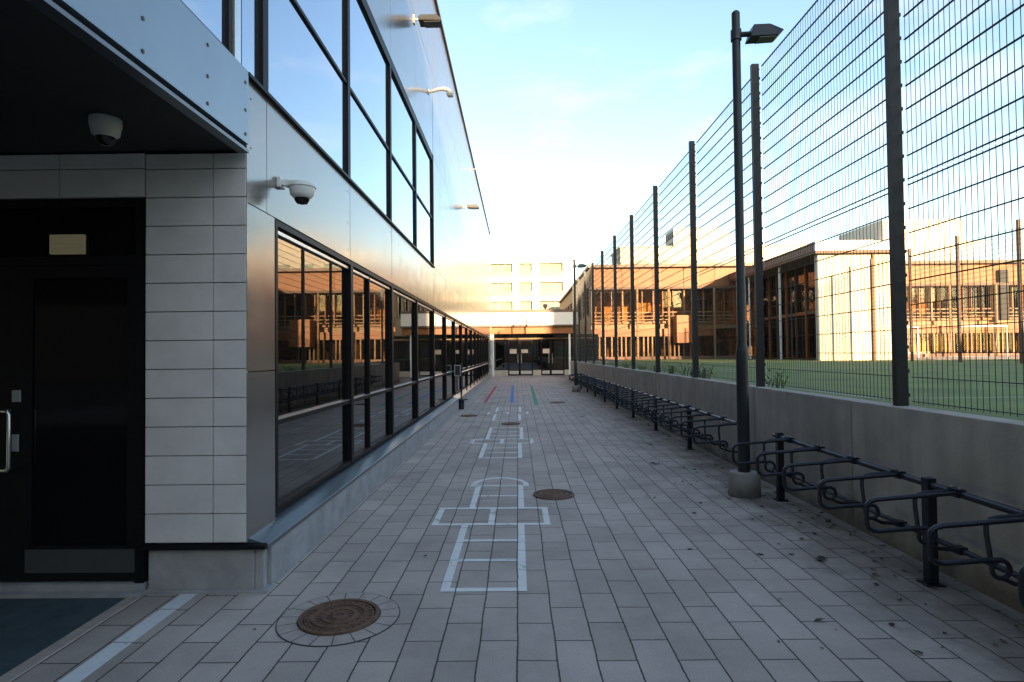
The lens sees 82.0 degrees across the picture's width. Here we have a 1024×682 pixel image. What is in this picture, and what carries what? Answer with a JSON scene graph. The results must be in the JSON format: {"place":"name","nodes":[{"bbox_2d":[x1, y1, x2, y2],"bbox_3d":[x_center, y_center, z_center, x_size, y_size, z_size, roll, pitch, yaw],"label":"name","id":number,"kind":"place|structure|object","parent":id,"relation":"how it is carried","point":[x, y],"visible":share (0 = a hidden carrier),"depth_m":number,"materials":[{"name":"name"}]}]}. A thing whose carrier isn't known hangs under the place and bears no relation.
{"place":"outdoors","nodes":[
{"label":"outdoors","id":0,"kind":"place"},
{"bbox_2d":[0,598,124,676],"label":"asphalt apron","id":1,"kind":"object","parent":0,"point":[30,627],"visible":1,"depth_m":3.65,"materials":[{"name":"grey asphalt"}]},
{"bbox_2d":[11,375,1023,681],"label":"pavement","id":2,"kind":"structure","parent":0,"point":[625,583],"depth_m":4.03,"materials":[{"name":"grey concrete"}]},
{"bbox_2d":[58,594,196,681],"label":"painted line","id":3,"kind":"object","parent":2,"relation":"on","point":[80,673],"visible":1,"depth_m":3.38,"materials":[{"name":"white paint"}]},
{"bbox_2d":[0,0,491,598],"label":"school building","id":4,"kind":"structure","parent":2,"relation":"on","point":[226,364],"depth_m":4.12,"materials":[{"name":"grey metal"}]},
{"bbox_2d":[0,265,134,580],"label":"door","id":5,"kind":"structure","parent":4,"relation":"in","point":[67,333],"depth_m":4.11,"materials":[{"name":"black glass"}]},
{"bbox_2d":[88,113,122,145],"bbox_3d":[-2.420,-1.248,3.511,0.170,0.166,0.170,-1,-1,1],"label":"security camera","id":6,"kind":"object","parent":4,"relation":"attached to","point":[106,129],"visible":1,"depth_m":3.46,"materials":[{"name":"white plastic"}]},
{"bbox_2d":[180,0,231,53],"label":"window","id":7,"kind":"structure","parent":4,"relation":"in","point":[216,15],"depth_m":3.74,"materials":[{"name":"clear glass"}]},
{"bbox_2d":[241,0,265,88],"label":"window","id":8,"kind":"structure","parent":4,"relation":"in","point":[253,12],"depth_m":4.31,"materials":[{"name":"clear glass"}]},
{"bbox_2d":[276,177,315,204],"bbox_3d":[-1.692,-1.178,4.643,0.292,0.213,0.216,-1,-1,1],"label":"security camera","id":9,"kind":"object","parent":4,"relation":"attached to","point":[302,192],"visible":1,"depth_m":4.59,"materials":[{"name":"white plastic"}]},
{"bbox_2d":[266,0,349,176],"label":"window","id":10,"kind":"structure","parent":4,"relation":"in","point":[307,41],"depth_m":5.59,"materials":[{"name":"blue glass"}]},
{"bbox_2d":[270,219,352,512],"bbox_3d":[-1.863,0.211,5.600,0.104,2.265,2.108,-1,-1,1],"label":"window","id":11,"kind":"structure","parent":4,"relation":"in","point":[313,370],"depth_m":5.44,"materials":[{"name":"clear glass"}]},
{"bbox_2d":[349,0,391,220],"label":"window","id":12,"kind":"structure","parent":4,"relation":"in","point":[369,56],"depth_m":7.68,"materials":[{"name":"blue glass"}]},
{"bbox_2d":[352,262,392,461],"bbox_3d":[-1.842,0.256,7.735,0.104,2.265,2.158,-1,-1,1],"label":"window","id":13,"kind":"structure","parent":4,"relation":"in","point":[372,295],"depth_m":7.71,"materials":[{"name":"clear glass"}]},
{"bbox_2d":[391,59,416,246],"bbox_3d":[-1.846,-2.993,9.944,0.084,2.533,2.198,-1,-1,1],"label":"window","id":14,"kind":"structure","parent":4,"relation":"in","point":[403,117],"depth_m":9.93,"materials":[{"name":"blue glass"}]},
{"bbox_2d":[393,285,417,435],"bbox_3d":[-1.821,0.301,9.914,0.104,2.265,2.198,-1,-1,1],"label":"window","id":15,"kind":"structure","parent":4,"relation":"in","point":[405,306],"depth_m":10.00,"materials":[{"name":"glass"}]},
{"bbox_2d":[416,117,432,263],"bbox_3d":[-1.824,-2.946,12.143,0.084,2.533,2.198,-1,-1,1],"label":"window","id":16,"kind":"structure","parent":4,"relation":"in","point":[424,156],"depth_m":12.18,"materials":[{"name":"clear glass"}]},
{"bbox_2d":[417,298,434,418],"bbox_3d":[-1.800,0.348,12.113,0.104,2.265,2.198,-1,-1,1],"label":"window","id":17,"kind":"structure","parent":4,"relation":"in","point":[426,359],"depth_m":12.29,"materials":[{"name":"clear glass"}]},
{"bbox_2d":[414,14,442,27],"bbox_3d":[-1.569,-5.985,10.994,0.519,0.175,0.260,-1,-1,1],"label":"wall floodlight","id":18,"kind":"object","parent":4,"relation":"attached to","point":[430,20],"depth_m":10.89,"materials":[{"name":"grey plastic"}]},
{"bbox_2d":[434,307,446,406],"bbox_3d":[-1.778,0.394,14.313,0.104,2.265,2.198,-1,-1,1],"label":"window","id":19,"kind":"structure","parent":4,"relation":"in","point":[439,316],"depth_m":14.57,"materials":[{"name":"clear glass"}]},
{"bbox_2d":[428,87,453,97],"bbox_3d":[-1.526,-5.373,12.731,0.559,0.234,0.170,-1,-1,1],"label":"wall camera","id":20,"kind":"object","parent":4,"relation":"attached to","point":[449,92],"depth_m":12.70,"materials":[{"name":"white plastic"}]},
{"bbox_2d":[446,314,455,399],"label":"window","id":21,"kind":"structure","parent":4,"relation":"in","point":[450,321],"depth_m":16.81,"materials":[{"name":"clear glass"}]},
{"bbox_2d":[455,319,462,393],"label":"window","id":22,"kind":"structure","parent":4,"relation":"in","point":[458,325],"depth_m":19.02,"materials":[{"name":"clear glass"}]},
{"bbox_2d":[462,323,467,388],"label":"window","id":23,"kind":"structure","parent":4,"relation":"in","point":[464,327],"depth_m":21.31,"materials":[{"name":"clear glass"}]},
{"bbox_2d":[468,326,472,385],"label":"window","id":24,"kind":"structure","parent":4,"relation":"in","point":[469,328],"depth_m":23.55,"materials":[{"name":"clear glass"}]},
{"bbox_2d":[465,204,478,208],"bbox_3d":[-1.459,-4.895,21.423,0.519,0.175,0.260,-1,-1,1],"label":"wall floodlight","id":25,"kind":"object","parent":4,"relation":"attached to","point":[472,206],"depth_m":21.30,"materials":[{"name":"grey plastic"}]},
{"bbox_2d":[472,328,475,381],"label":"window","id":26,"kind":"structure","parent":4,"relation":"in","point":[473,330],"depth_m":25.67,"materials":[{"name":"black glass"}]},
{"bbox_2d":[462,363,487,393],"bbox_3d":[-1.562,1.581,27.592,0.042,0.820,17.206,-1,-1,1],"label":"handrail","id":27,"kind":"object","parent":4,"relation":"on","point":[474,374],"visible":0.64,"depth_m":24.78,"materials":[{"name":"metal"}]},
{"bbox_2d":[476,331,478,380],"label":"window","id":28,"kind":"structure","parent":4,"relation":"in","point":[477,333],"depth_m":28.13,"materials":[{"name":"black glass"}]},
{"bbox_2d":[479,332,481,377],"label":"window","id":29,"kind":"structure","parent":4,"relation":"in","point":[480,334],"depth_m":30.42,"materials":[{"name":"black glass"}]},
{"bbox_2d":[482,334,484,375],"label":"window","id":30,"kind":"structure","parent":4,"relation":"in","point":[483,367],"depth_m":32.87,"materials":[{"name":"black glass"}]},
{"bbox_2d":[484,335,486,374],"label":"window","id":31,"kind":"structure","parent":4,"relation":"in","point":[485,356],"depth_m":35.00,"materials":[{"name":"black glass"}]},
{"bbox_2d":[486,336,488,372],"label":"window","id":32,"kind":"structure","parent":4,"relation":"in","point":[486,336],"depth_m":37.35,"materials":[{"name":"black glass"}]},
{"bbox_2d":[275,593,399,646],"bbox_3d":[-1.072,1.710,3.665,0.742,0.017,0.742,-1,-1,1],"label":"manhole cover","id":33,"kind":"object","parent":2,"relation":"on","point":[337,619],"visible":1,"depth_m":3.61,"materials":[{"name":"metal"}]},
{"bbox_2d":[454,363,467,408],"bbox_3d":[-1.500,1.335,17.441,0.400,1.360,0.400,-1,-1,1],"label":"sign stand","id":34,"kind":"object","parent":2,"relation":"on","point":[457,370],"visible":0.87,"depth_m":17.41,"materials":[{"name":"black metal"}]},
{"bbox_2d":[460,415,476,416],"bbox_3d":[-1.132,1.960,15.474,0.444,0.016,0.444,-1,-1,1],"label":"manhole cover","id":35,"kind":"object","parent":2,"relation":"on","point":[468,415],"visible":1,"depth_m":15.43,"materials":[{"name":"metal"}]},
{"bbox_2d":[483,386,496,402],"bbox_3d":[-0.854,2.157,24.619,0.125,0.001,9.900,-1,-1,1],"label":"painted line","id":36,"kind":"object","parent":2,"relation":"on","point":[489,396],"visible":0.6,"depth_m":22.95,"materials":[{"name":"red paint"}]},
{"bbox_2d":[432,477,550,591],"bbox_3d":[-0.198,1.753,5.896,1.137,0.001,3.722,-1,-1,1],"label":"hopscotch marking","id":37,"kind":"object","parent":2,"relation":"on","point":[522,579],"visible":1,"depth_m":5.20,"materials":[{"name":"white paint"}]},
{"bbox_2d":[469,427,533,457],"bbox_3d":[-0.185,1.863,11.091,1.168,0.001,3.818,-1,-1,1],"label":"hopscotch marking","id":38,"kind":"object","parent":2,"relation":"on","point":[482,452],"visible":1,"depth_m":10.68,"materials":[{"name":"white paint"}]},
{"bbox_2d":[487,407,527,420],"bbox_3d":[-0.116,1.969,16.114,1.130,0.001,3.570,-1,-1,1],"label":"hopscotch marking","id":39,"kind":"object","parent":2,"relation":"on","point":[497,410],"visible":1,"depth_m":15.93,"materials":[{"name":"white paint"}]},
{"bbox_2d":[501,422,519,424],"bbox_3d":[-0.030,1.909,13.614,0.444,0.016,0.444,-1,-1,1],"label":"manhole cover","id":40,"kind":"object","parent":2,"relation":"on","point":[510,423],"visible":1,"depth_m":13.58,"materials":[{"name":"metal"}]},
{"bbox_2d":[510,385,513,402],"bbox_3d":[0.013,2.151,24.761,0.125,0.001,10.400,-1,-1,0],"label":"painted line","id":41,"kind":"object","parent":2,"relation":"on","point":[512,395],"visible":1,"depth_m":23.09,"materials":[{"name":"blue paint"}]},
{"bbox_2d":[530,386,537,404],"bbox_3d":[0.865,2.124,23.953,0.125,0.001,10.800,-1,-1,1],"label":"painted line","id":42,"kind":"object","parent":2,"relation":"on","point":[535,400],"visible":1,"depth_m":21.66,"materials":[{"name":"green paint"}]},
{"bbox_2d":[533,489,573,499],"bbox_3d":[0.478,1.759,6.770,0.475,0.016,0.475,-1,-1,1],"label":"manhole cover","id":43,"kind":"object","parent":2,"relation":"on","point":[554,494],"visible":1,"depth_m":6.73,"materials":[{"name":"metal"}]},
{"bbox_2d":[572,260,586,391],"bbox_3d":[2.824,-0.647,24.693,0.708,5.540,0.356,-1,-1,1],"label":"lamp post","id":44,"kind":"object","parent":2,"relation":"on","point":[575,387],"visible":0.99,"depth_m":24.65,"materials":[{"name":"metal"}]},
{"bbox_2d":[253,390,1018,653],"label":"leaf litter","id":45,"kind":"object","parent":2,"relation":"on","point":[819,619],"visible":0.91,"depth_m":4.71,"materials":[{"name":"brown plant"}]},
{"bbox_2d":[569,373,736,452],"bbox_3d":[2.739,1.595,17.049,0.719,0.736,19.310,-1,-1,1],"label":"bike rack","id":46,"kind":"object","parent":2,"relation":"on","point":[690,430],"visible":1,"depth_m":10.49,"materials":[{"name":"metal"}]},
{"bbox_2d":[728,10,783,498],"bbox_3d":[2.779,-1.027,6.726,0.708,5.540,0.356,-1,-1,1],"label":"lamp post","id":47,"kind":"object","parent":2,"relation":"on","point":[744,481],"visible":0.99,"depth_m":6.69,"materials":[{"name":"metal"}]},
{"bbox_2d":[731,432,1023,607],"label":"bike rack","id":48,"kind":"object","parent":2,"relation":"on","point":[930,492],"visible":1,"depth_m":4.07,"materials":[{"name":"metal"}]},
{"bbox_2d":[490,252,573,363],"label":"apartment building","id":49,"kind":"structure","parent":0,"point":[528,284],"depth_m":90.22,"materials":[{"name":"white paint"}]},
{"bbox_2d":[491,304,598,376],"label":"entrance building","id":50,"kind":"structure","parent":0,"point":[532,342],"depth_m":43.24,"materials":[{"name":"white metal"}]},
{"bbox_2d":[508,340,519,374],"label":"door","id":51,"kind":"structure","parent":50,"relation":"in","point":[513,345],"depth_m":43.28,"materials":[{"name":"glass"}]},
{"bbox_2d":[519,340,532,374],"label":"door","id":52,"kind":"structure","parent":50,"relation":"in","point":[526,346],"depth_m":43.27,"materials":[{"name":"glass"}]},
{"bbox_2d":[541,339,550,374],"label":"door","id":53,"kind":"structure","parent":50,"relation":"in","point":[545,343],"depth_m":43.26,"materials":[{"name":"glass"}]},
{"bbox_2d":[550,339,563,374],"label":"door","id":54,"kind":"structure","parent":50,"relation":"in","point":[556,345],"depth_m":43.25,"materials":[{"name":"glass"}]},
{"bbox_2d":[437,0,1023,282],"label":"sky","id":55,"kind":"structure","parent":0,"point":[574,111],"materials":[{"name":"blue"}]},
{"bbox_2d":[559,219,1023,359],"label":"glazed hall","id":56,"kind":"structure","parent":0,"point":[706,325],"depth_m":46.25,"materials":[{"name":"brown metal"}]},
{"bbox_2d":[591,290,621,323],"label":"window","id":57,"kind":"structure","parent":56,"relation":"in","point":[591,290],"depth_m":46.21,"materials":[{"name":"clear glass"}]},
{"bbox_2d":[621,290,652,323],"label":"window","id":58,"kind":"structure","parent":56,"relation":"in","point":[642,312],"depth_m":46.20,"materials":[{"name":"clear glass"}]},
{"bbox_2d":[636,260,647,263],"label":"upper window","id":59,"kind":"structure","parent":56,"relation":"in","point":[644,261],"depth_m":55.00,"materials":[{"name":"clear glass"}]},
{"bbox_2d":[652,290,682,322],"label":"window","id":60,"kind":"structure","parent":56,"relation":"in","point":[672,312],"depth_m":46.17,"materials":[{"name":"clear glass"}]},
{"bbox_2d":[682,289,713,322],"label":"window","id":61,"kind":"structure","parent":56,"relation":"in","point":[683,307],"depth_m":46.14,"materials":[{"name":"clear glass"}]},
{"bbox_2d":[705,259,718,262],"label":"upper window","id":62,"kind":"structure","parent":56,"relation":"in","point":[707,260],"depth_m":54.94,"materials":[{"name":"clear glass"}]},
{"bbox_2d":[713,289,736,322],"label":"window","id":63,"kind":"structure","parent":56,"relation":"in","point":[724,311],"depth_m":46.12,"materials":[{"name":"clear glass"}]},
{"bbox_2d":[745,289,754,321],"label":"window","id":64,"kind":"structure","parent":56,"relation":"in","point":[745,289],"depth_m":46.11,"materials":[{"name":"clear glass"}]},
{"bbox_2d":[907,287,929,320],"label":"window","id":65,"kind":"structure","parent":56,"relation":"in","point":[918,297],"depth_m":46.05,"materials":[{"name":"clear glass"}]},
{"bbox_2d":[928,287,956,319],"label":"window","id":66,"kind":"structure","parent":56,"relation":"in","point":[942,309],"depth_m":46.22,"materials":[{"name":"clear glass"}]},
{"bbox_2d":[961,286,991,319],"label":"window","id":67,"kind":"structure","parent":56,"relation":"in","point":[965,304],"depth_m":46.20,"materials":[{"name":"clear glass"}]},
{"bbox_2d":[989,286,1017,319],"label":"window","id":68,"kind":"structure","parent":56,"relation":"in","point":[991,287],"depth_m":46.08,"materials":[{"name":"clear glass"}]},
{"bbox_2d":[595,358,1023,420],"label":"playing field","id":69,"kind":"structure","parent":0,"point":[929,396],"depth_m":11.48,"materials":[{"name":"green plant"}]},
{"bbox_2d":[663,364,681,373],"bbox_3d":[3.502,0.637,13.137,0.338,0.370,0.673,0,-1,-6],"label":"weed plant","id":70,"kind":"object","parent":69,"relation":"on","point":[670,369],"visible":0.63,"depth_m":13.05,"materials":[{"name":"green plant"}]},
{"bbox_2d":[680,363,691,376],"bbox_3d":[3.579,0.616,11.891,0.360,0.356,0.729,0,-1,-13],"label":"weed plant","id":71,"kind":"object","parent":69,"relation":"on","point":[685,369],"visible":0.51,"depth_m":11.93,"materials":[{"name":"green plant"}]},
{"bbox_2d":[699,365,715,378],"bbox_3d":[3.511,0.573,10.874,0.404,0.401,0.705,-1,-1,1],"label":"weed plant","id":72,"kind":"object","parent":69,"relation":"on","point":[703,375],"visible":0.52,"depth_m":10.78,"materials":[{"name":"green plant"}]},
{"bbox_2d":[766,368,788,388],"bbox_3d":[3.508,0.521,7.916,0.360,0.379,0.555,-1,-1,1],"label":"weed plant","id":73,"kind":"object","parent":69,"relation":"on","point":[776,386],"visible":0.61,"depth_m":7.85,"materials":[{"name":"green plant"}]},
{"bbox_2d":[605,361,1020,398],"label":"pitch lines","id":74,"kind":"object","parent":69,"relation":"on","point":[855,395],"visible":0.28,"depth_m":8.45,"materials":[{"name":"white paint"}]},
{"bbox_2d":[870,219,1023,363],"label":"pitch fence","id":75,"kind":"object","parent":69,"relation":"on","point":[911,321],"visible":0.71,"depth_m":25.32,"materials":[{"name":"metal"}]},
{"bbox_2d":[784,356,1018,359],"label":"yard pavement","id":76,"kind":"structure","parent":0,"point":[984,357],"depth_m":37.42,"materials":[{"name":"stone"}]},
{"bbox_2d":[728,240,909,360],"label":"hall wing","id":77,"kind":"structure","parent":76,"relation":"on","point":[837,264],"depth_m":32.91,"materials":[{"name":"white paint"}]},
{"bbox_2d":[763,277,771,358],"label":"window","id":78,"kind":"structure","parent":77,"relation":"in","point":[766,282],"depth_m":43.53,"materials":[{"name":"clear glass"}]},
{"bbox_2d":[769,275,779,358],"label":"window","id":79,"kind":"structure","parent":77,"relation":"in","point":[774,298],"depth_m":42.23,"materials":[{"name":"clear glass"}]},
{"bbox_2d":[777,272,789,358],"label":"window","id":80,"kind":"structure","parent":77,"relation":"in","point":[784,297],"depth_m":40.64,"materials":[{"name":"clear glass"}]},
{"bbox_2d":[786,269,798,358],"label":"window","id":81,"kind":"structure","parent":77,"relation":"in","point":[792,278],"depth_m":39.45,"materials":[{"name":"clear glass"}]},
{"bbox_2d":[796,266,809,359],"bbox_3d":[18.739,-1.780,38.096,0.190,5.940,1.380,-1,-1,1],"label":"window","id":82,"kind":"structure","parent":77,"relation":"in","point":[800,287],"depth_m":38.07,"materials":[{"name":"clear glass"}]},
{"bbox_2d":[807,264,816,357],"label":"window","id":83,"kind":"structure","parent":77,"relation":"in","point":[812,346],"depth_m":36.91,"materials":[{"name":"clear glass"}]},
{"bbox_2d":[907,326,918,356],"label":"football goal","id":84,"kind":"object","parent":76,"relation":"on","point":[917,338],"visible":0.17,"depth_m":41.21,"materials":[{"name":"white metal"}]},
{"bbox_2d":[949,325,1007,356],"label":"football goal","id":85,"kind":"object","parent":76,"relation":"on","point":[996,337],"visible":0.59,"depth_m":40.69,"materials":[{"name":"white metal"}]},
{"label":"ground","id":86,"kind":"structure","parent":0,"visible":0},
{"bbox_2d":[0,597,138,681],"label":"kerb","id":87,"kind":"structure","parent":86,"relation":"on","point":[35,660],"depth_m":3.37,"materials":[{"name":"concrete"}]},
{"bbox_2d":[570,359,1023,614],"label":"retaining wall","id":88,"kind":"structure","parent":86,"relation":"on","point":[979,455],"depth_m":4.93,"materials":[{"name":"concrete"}]},
{"bbox_2d":[572,0,1023,416],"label":"fence","id":89,"kind":"object","parent":88,"relation":"on","point":[896,204],"visible":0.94,"depth_m":6.32,"materials":[{"name":"metal"}]}
]}

